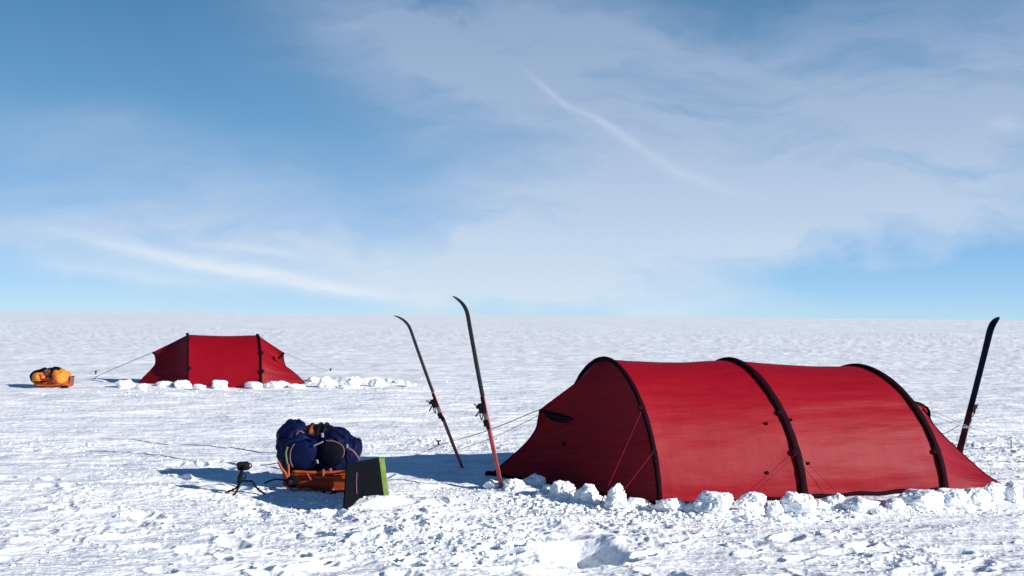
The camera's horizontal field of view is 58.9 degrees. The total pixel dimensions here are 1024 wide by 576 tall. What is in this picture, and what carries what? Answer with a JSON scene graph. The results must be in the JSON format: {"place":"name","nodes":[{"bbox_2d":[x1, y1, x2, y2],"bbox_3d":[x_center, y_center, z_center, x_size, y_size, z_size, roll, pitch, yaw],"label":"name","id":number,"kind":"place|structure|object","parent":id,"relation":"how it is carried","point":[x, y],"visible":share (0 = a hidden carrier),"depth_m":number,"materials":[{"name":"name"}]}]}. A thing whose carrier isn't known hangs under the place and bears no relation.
{"place":"outdoors","nodes":[
{"label":"outdoors","id":0,"kind":"place"},
{"bbox_2d":[0,310,1023,575],"bbox_3d":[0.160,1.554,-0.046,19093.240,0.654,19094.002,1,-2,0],"label":"snow ground","id":1,"kind":"structure","parent":0,"point":[528,364],"depth_m":10.75,"materials":[{"name":"white snow"}]},
{"bbox_2d":[34,376,74,387],"bbox_3d":[-9.339,1.938,18.645,0.687,0.267,0.646,1,-2,0],"label":"pulk sled","id":2,"kind":"object","parent":1,"relation":"on","point":[69,382],"visible":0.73,"depth_m":18.42,"materials":[{"name":"orange plastic"}]},
{"bbox_2d":[32,372,46,383],"bbox_3d":[-9.613,1.841,18.568,0.371,0.243,0.442,1,-2,0],"label":"stuff sack","id":3,"kind":"object","parent":2,"relation":"on","point":[36,377],"visible":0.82,"depth_m":18.39,"materials":[{"name":"yellow fabric"}]},
{"bbox_2d":[30,367,51,383],"bbox_3d":[-9.690,1.814,18.731,0.468,0.358,0.411,1,-2,0],"label":"duffel bag","id":4,"kind":"object","parent":2,"relation":"on","point":[39,370],"visible":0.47,"depth_m":18.59,"materials":[{"name":"black fabric"}]},
{"bbox_2d":[43,369,52,377],"bbox_3d":[-9.486,1.767,18.658,0.261,0.220,0.436,1,-2,0],"label":"stuff sack","id":5,"kind":"object","parent":2,"relation":"on","point":[48,373],"visible":0.58,"depth_m":18.49,"materials":[{"name":"green fabric"}]},
{"bbox_2d":[51,369,71,385],"bbox_3d":[-9.243,1.825,18.559,0.341,0.360,0.467,1,-2,0],"label":"stuff sack","id":6,"kind":"object","parent":2,"relation":"on","point":[60,376],"visible":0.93,"depth_m":18.40,"materials":[{"name":"yellow fabric"}]},
{"bbox_2d":[51,366,61,371],"bbox_3d":[-9.293,1.711,18.595,0.286,0.200,0.276,1,-2,0],"label":"duffel bag","id":7,"kind":"object","parent":6,"relation":"on","point":[55,368],"visible":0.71,"depth_m":18.52,"materials":[{"name":"black fabric"}]},
{"bbox_2d":[115,379,135,387],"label":"snow block","id":8,"kind":"object","parent":1,"relation":"on","point":[128,383],"depth_m":18.51,"materials":[{"name":"white snow"}]},
{"bbox_2d":[135,383,147,389],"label":"snow block","id":9,"kind":"object","parent":1,"relation":"on","point":[144,386],"depth_m":18.41,"materials":[{"name":"white snow"}]},
{"bbox_2d":[153,381,173,386],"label":"snow block","id":10,"kind":"object","parent":1,"relation":"on","point":[163,383],"depth_m":18.84,"materials":[{"name":"white snow"}]},
{"bbox_2d":[174,380,191,387],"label":"snow block","id":11,"kind":"object","parent":1,"relation":"on","point":[182,384],"depth_m":18.75,"materials":[{"name":"white snow"}]},
{"bbox_2d":[192,384,205,389],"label":"snow block","id":12,"kind":"object","parent":1,"relation":"on","point":[198,386],"depth_m":18.42,"materials":[{"name":"white snow"}]},
{"bbox_2d":[98,333,326,387],"bbox_3d":[-6.493,1.612,21.207,5.814,1.164,4.931,1,-2,-25],"label":"tunnel tent","id":13,"kind":"object","parent":1,"relation":"on","point":[232,361],"visible":0.94,"depth_m":19.29,"materials":[{"name":"red fabric"}]},
{"bbox_2d":[212,380,227,388],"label":"snow block","id":14,"kind":"object","parent":1,"relation":"on","point":[219,384],"depth_m":18.70,"materials":[{"name":"white snow"}]},
{"bbox_2d":[224,471,264,495],"bbox_3d":[-2.335,1.705,7.889,0.371,0.235,0.116,1,-2,-16],"label":"tripod","id":15,"kind":"object","parent":1,"relation":"on","point":[239,478],"visible":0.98,"depth_m":7.90,"materials":[{"name":"black plastic"}]},
{"bbox_2d":[237,461,251,470],"bbox_3d":[-2.334,1.554,7.911,0.121,0.075,0.087,1,-2,-26],"label":"action camera","id":16,"kind":"object","parent":15,"relation":"on","point":[243,466],"visible":1,"depth_m":7.89,"materials":[{"name":"black plastic"}]},
{"bbox_2d":[244,381,262,388],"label":"snow block","id":17,"kind":"object","parent":1,"relation":"on","point":[254,385],"depth_m":18.82,"materials":[{"name":"white snow"}]},
{"bbox_2d":[263,381,289,387],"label":"snow block","id":18,"kind":"object","parent":1,"relation":"on","point":[277,384],"depth_m":18.99,"materials":[{"name":"white snow"}]},
{"bbox_2d":[287,383,305,388],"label":"snow block","id":19,"kind":"object","parent":1,"relation":"on","point":[295,385],"depth_m":18.92,"materials":[{"name":"white snow"}]},
{"bbox_2d":[263,461,345,493],"bbox_3d":[-1.721,1.706,8.270,1.020,0.322,0.613,1,-2,0],"label":"pulk sled","id":20,"kind":"object","parent":1,"relation":"on","point":[324,481],"visible":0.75,"depth_m":8.10,"materials":[{"name":"orange plastic"}]},
{"bbox_2d":[275,419,322,473],"bbox_3d":[-1.891,1.462,8.321,0.568,0.527,0.547,1,-2,0],"label":"duffel bag","id":21,"kind":"object","parent":20,"relation":"on","point":[297,447],"visible":0.69,"depth_m":8.12,"materials":[{"name":"blue fabric"}]},
{"bbox_2d":[316,425,362,473],"bbox_3d":[-1.601,1.467,8.310,0.497,0.470,0.561,1,-2,0],"label":"duffel bag","id":22,"kind":"object","parent":20,"relation":"on","point":[340,448],"visible":0.88,"depth_m":8.11,"materials":[{"name":"blue fabric"}]},
{"bbox_2d":[303,422,329,435],"bbox_3d":[-1.805,1.327,8.386,0.281,0.166,0.366,1,-2,0],"label":"stuff sack","id":23,"kind":"object","parent":22,"relation":"on","point":[313,429],"visible":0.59,"depth_m":8.24,"materials":[{"name":"fabric"}]},
{"bbox_2d":[307,376,319,382],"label":"snow block","id":24,"kind":"object","parent":1,"relation":"on","point":[313,379],"depth_m":20.23,"materials":[{"name":"white snow"}]},
{"bbox_2d":[318,376,337,386],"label":"snow block","id":25,"kind":"object","parent":1,"relation":"on","point":[325,381],"depth_m":19.26,"materials":[{"name":"white snow"}]},
{"bbox_2d":[336,385,348,388],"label":"snow block","id":26,"kind":"object","parent":1,"relation":"on","point":[342,387],"depth_m":18.89,"materials":[{"name":"white snow"}]},
{"bbox_2d":[346,376,361,387],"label":"snow block","id":27,"kind":"object","parent":1,"relation":"on","point":[354,382],"depth_m":19.32,"materials":[{"name":"white snow"}]},
{"bbox_2d":[343,457,388,509],"bbox_3d":[-1.231,1.644,7.600,0.082,0.440,0.649,0,-2,25],"label":"foam panel","id":28,"kind":"object","parent":1,"relation":"on","point":[366,478],"visible":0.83,"depth_m":7.61,"materials":[{"name":"black plastic"}]},
{"bbox_2d":[368,378,384,386],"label":"snow block","id":29,"kind":"object","parent":1,"relation":"on","point":[377,382],"depth_m":19.67,"materials":[{"name":"white snow"}]},
{"bbox_2d":[393,380,402,383],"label":"snow block","id":30,"kind":"object","parent":1,"relation":"on","point":[398,381],"depth_m":20.00,"materials":[{"name":"white snow"}]},
{"bbox_2d":[394,315,463,467],"bbox_3d":[-0.837,1.140,9.392,0.792,1.704,0.109,1,-2,0],"label":"ski","id":31,"kind":"object","parent":1,"relation":"on","point":[434,402],"visible":0.98,"depth_m":9.40,"materials":[{"name":"black"}]},
{"bbox_2d":[452,296,502,487],"bbox_3d":[-0.293,1.020,8.197,0.519,1.889,0.101,1,-2,-5],"label":"ski","id":32,"kind":"object","parent":1,"relation":"on","point":[482,408],"visible":0.94,"depth_m":8.21,"materials":[{"name":"black"}]},
{"bbox_2d":[482,479,498,488],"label":"snow block","id":33,"kind":"object","parent":1,"relation":"on","point":[491,484],"depth_m":8.24,"materials":[{"name":"white snow"}]},
{"bbox_2d":[502,478,525,488],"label":"snow block","id":34,"kind":"object","parent":1,"relation":"on","point":[510,483],"depth_m":8.15,"materials":[{"name":"white snow"}]},
{"bbox_2d":[522,473,545,486],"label":"snow block","id":35,"kind":"object","parent":1,"relation":"on","point":[534,479],"depth_m":8.24,"materials":[{"name":"white snow"}]},
{"bbox_2d":[542,484,550,491],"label":"snow block","id":36,"kind":"object","parent":1,"relation":"on","point":[545,488],"depth_m":8.06,"materials":[{"name":"white snow"}]},
{"bbox_2d":[549,480,575,495],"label":"snow block","id":37,"kind":"object","parent":1,"relation":"on","point":[560,488],"depth_m":7.82,"materials":[{"name":"white snow"}]},
{"bbox_2d":[574,483,598,501],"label":"snow block","id":38,"kind":"object","parent":1,"relation":"on","point":[588,492],"depth_m":7.62,"materials":[{"name":"white snow"}]},
{"bbox_2d":[603,483,627,508],"bbox_3d":[0.853,1.725,7.467,0.203,0.236,0.154,1,-2,0],"label":"snow block","id":39,"kind":"object","parent":1,"relation":"on","point":[616,496],"depth_m":7.43,"materials":[{"name":"white snow"}]},
{"bbox_2d":[627,497,644,506],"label":"snow block","id":40,"kind":"object","parent":1,"relation":"on","point":[639,502],"depth_m":7.49,"materials":[{"name":"white snow"}]},
{"bbox_2d":[653,498,685,511],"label":"snow block","id":41,"kind":"object","parent":1,"relation":"on","point":[669,504],"depth_m":7.31,"materials":[{"name":"white snow"}]},
{"bbox_2d":[683,502,697,512],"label":"snow block","id":42,"kind":"object","parent":1,"relation":"on","point":[689,507],"depth_m":7.29,"materials":[{"name":"white snow"}]},
{"bbox_2d":[693,490,733,515],"bbox_3d":[1.625,1.731,7.266,0.342,0.208,0.270,1,-2,0],"label":"snow block","id":43,"kind":"object","parent":1,"relation":"on","point":[713,503],"depth_m":7.20,"materials":[{"name":"white snow"}]},
{"bbox_2d":[439,356,1009,510],"bbox_3d":[2.608,1.308,9.327,6.977,1.258,3.886,1,-2,0],"label":"tunnel tent","id":44,"kind":"object","parent":1,"relation":"on","point":[685,432],"visible":0.96,"depth_m":8.24,"materials":[{"name":"red fabric"}]},
{"bbox_2d":[735,492,767,511],"bbox_3d":[1.928,1.735,7.315,0.294,0.191,0.223,1,-2,0],"label":"snow block","id":45,"kind":"object","parent":1,"relation":"on","point":[753,501],"depth_m":7.24,"materials":[{"name":"white snow"}]},
{"bbox_2d":[767,500,783,513],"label":"snow block","id":46,"kind":"object","parent":1,"relation":"on","point":[776,507],"depth_m":7.20,"materials":[{"name":"white snow"}]},
{"bbox_2d":[779,491,816,513],"bbox_3d":[2.282,1.740,7.267,0.280,0.220,0.221,1,-2,0],"label":"snow block","id":47,"kind":"object","parent":1,"relation":"on","point":[794,502],"depth_m":7.21,"materials":[{"name":"white snow"}]},
{"bbox_2d":[816,499,828,510],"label":"snow block","id":48,"kind":"object","parent":1,"relation":"on","point":[822,505],"depth_m":7.30,"materials":[{"name":"white snow"}]},
{"bbox_2d":[821,493,845,510],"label":"snow block","id":49,"kind":"object","parent":1,"relation":"on","point":[835,501],"depth_m":7.40,"materials":[{"name":"white snow"}]},
{"bbox_2d":[841,496,880,513],"bbox_3d":[2.829,1.769,7.355,0.309,0.162,0.236,1,-2,0],"label":"snow block","id":50,"kind":"object","parent":1,"relation":"on","point":[859,504],"depth_m":7.28,"materials":[{"name":"white snow"}]},
{"bbox_2d":[869,504,885,514],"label":"snow block","id":51,"kind":"object","parent":1,"relation":"on","point":[877,509],"depth_m":7.25,"materials":[{"name":"white snow"}]},
{"bbox_2d":[885,498,906,509],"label":"snow block","id":52,"kind":"object","parent":1,"relation":"on","point":[895,503],"depth_m":7.42,"materials":[{"name":"white snow"}]},
{"bbox_2d":[895,488,947,509],"bbox_3d":[3.439,1.776,7.601,0.389,0.187,0.369,2,-2,-38],"label":"snow block","id":53,"kind":"object","parent":1,"relation":"on","point":[934,499],"depth_m":7.51,"materials":[{"name":"white snow"}]},
{"bbox_2d":[938,488,968,509],"bbox_3d":[3.701,1.779,7.581,0.266,0.204,0.207,1,-2,0],"label":"snow block","id":54,"kind":"object","parent":1,"relation":"on","point":[957,498],"depth_m":7.51,"materials":[{"name":"white snow"}]},
{"bbox_2d":[964,487,991,506],"bbox_3d":[3.947,1.793,7.720,0.248,0.189,0.198,1,-2,0],"label":"snow block","id":55,"kind":"object","parent":1,"relation":"on","point":[978,497],"depth_m":7.65,"materials":[{"name":"white snow"}]},
{"bbox_2d":[957,317,999,452],"bbox_3d":[5.080,1.160,9.869,0.572,1.697,0.178,1,-2,-11],"label":"ski","id":56,"kind":"object","parent":1,"relation":"on","point":[972,408],"visible":0.93,"depth_m":9.88,"materials":[{"name":"black"}]},
{"bbox_2d":[983,482,1006,500],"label":"snow block","id":57,"kind":"object","parent":1,"relation":"on","point":[996,491],"depth_m":7.80,"materials":[{"name":"white snow"}]},
{"bbox_2d":[1005,480,1022,502],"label":"snow block","id":58,"kind":"object","parent":1,"relation":"on","point":[1014,493],"depth_m":7.79,"materials":[{"name":"white snow"}]},
{"bbox_2d":[0,0,1023,319],"label":"sky","id":59,"kind":"structure","parent":0,"point":[832,159],"materials":[{"name":"blue"}]}
]}

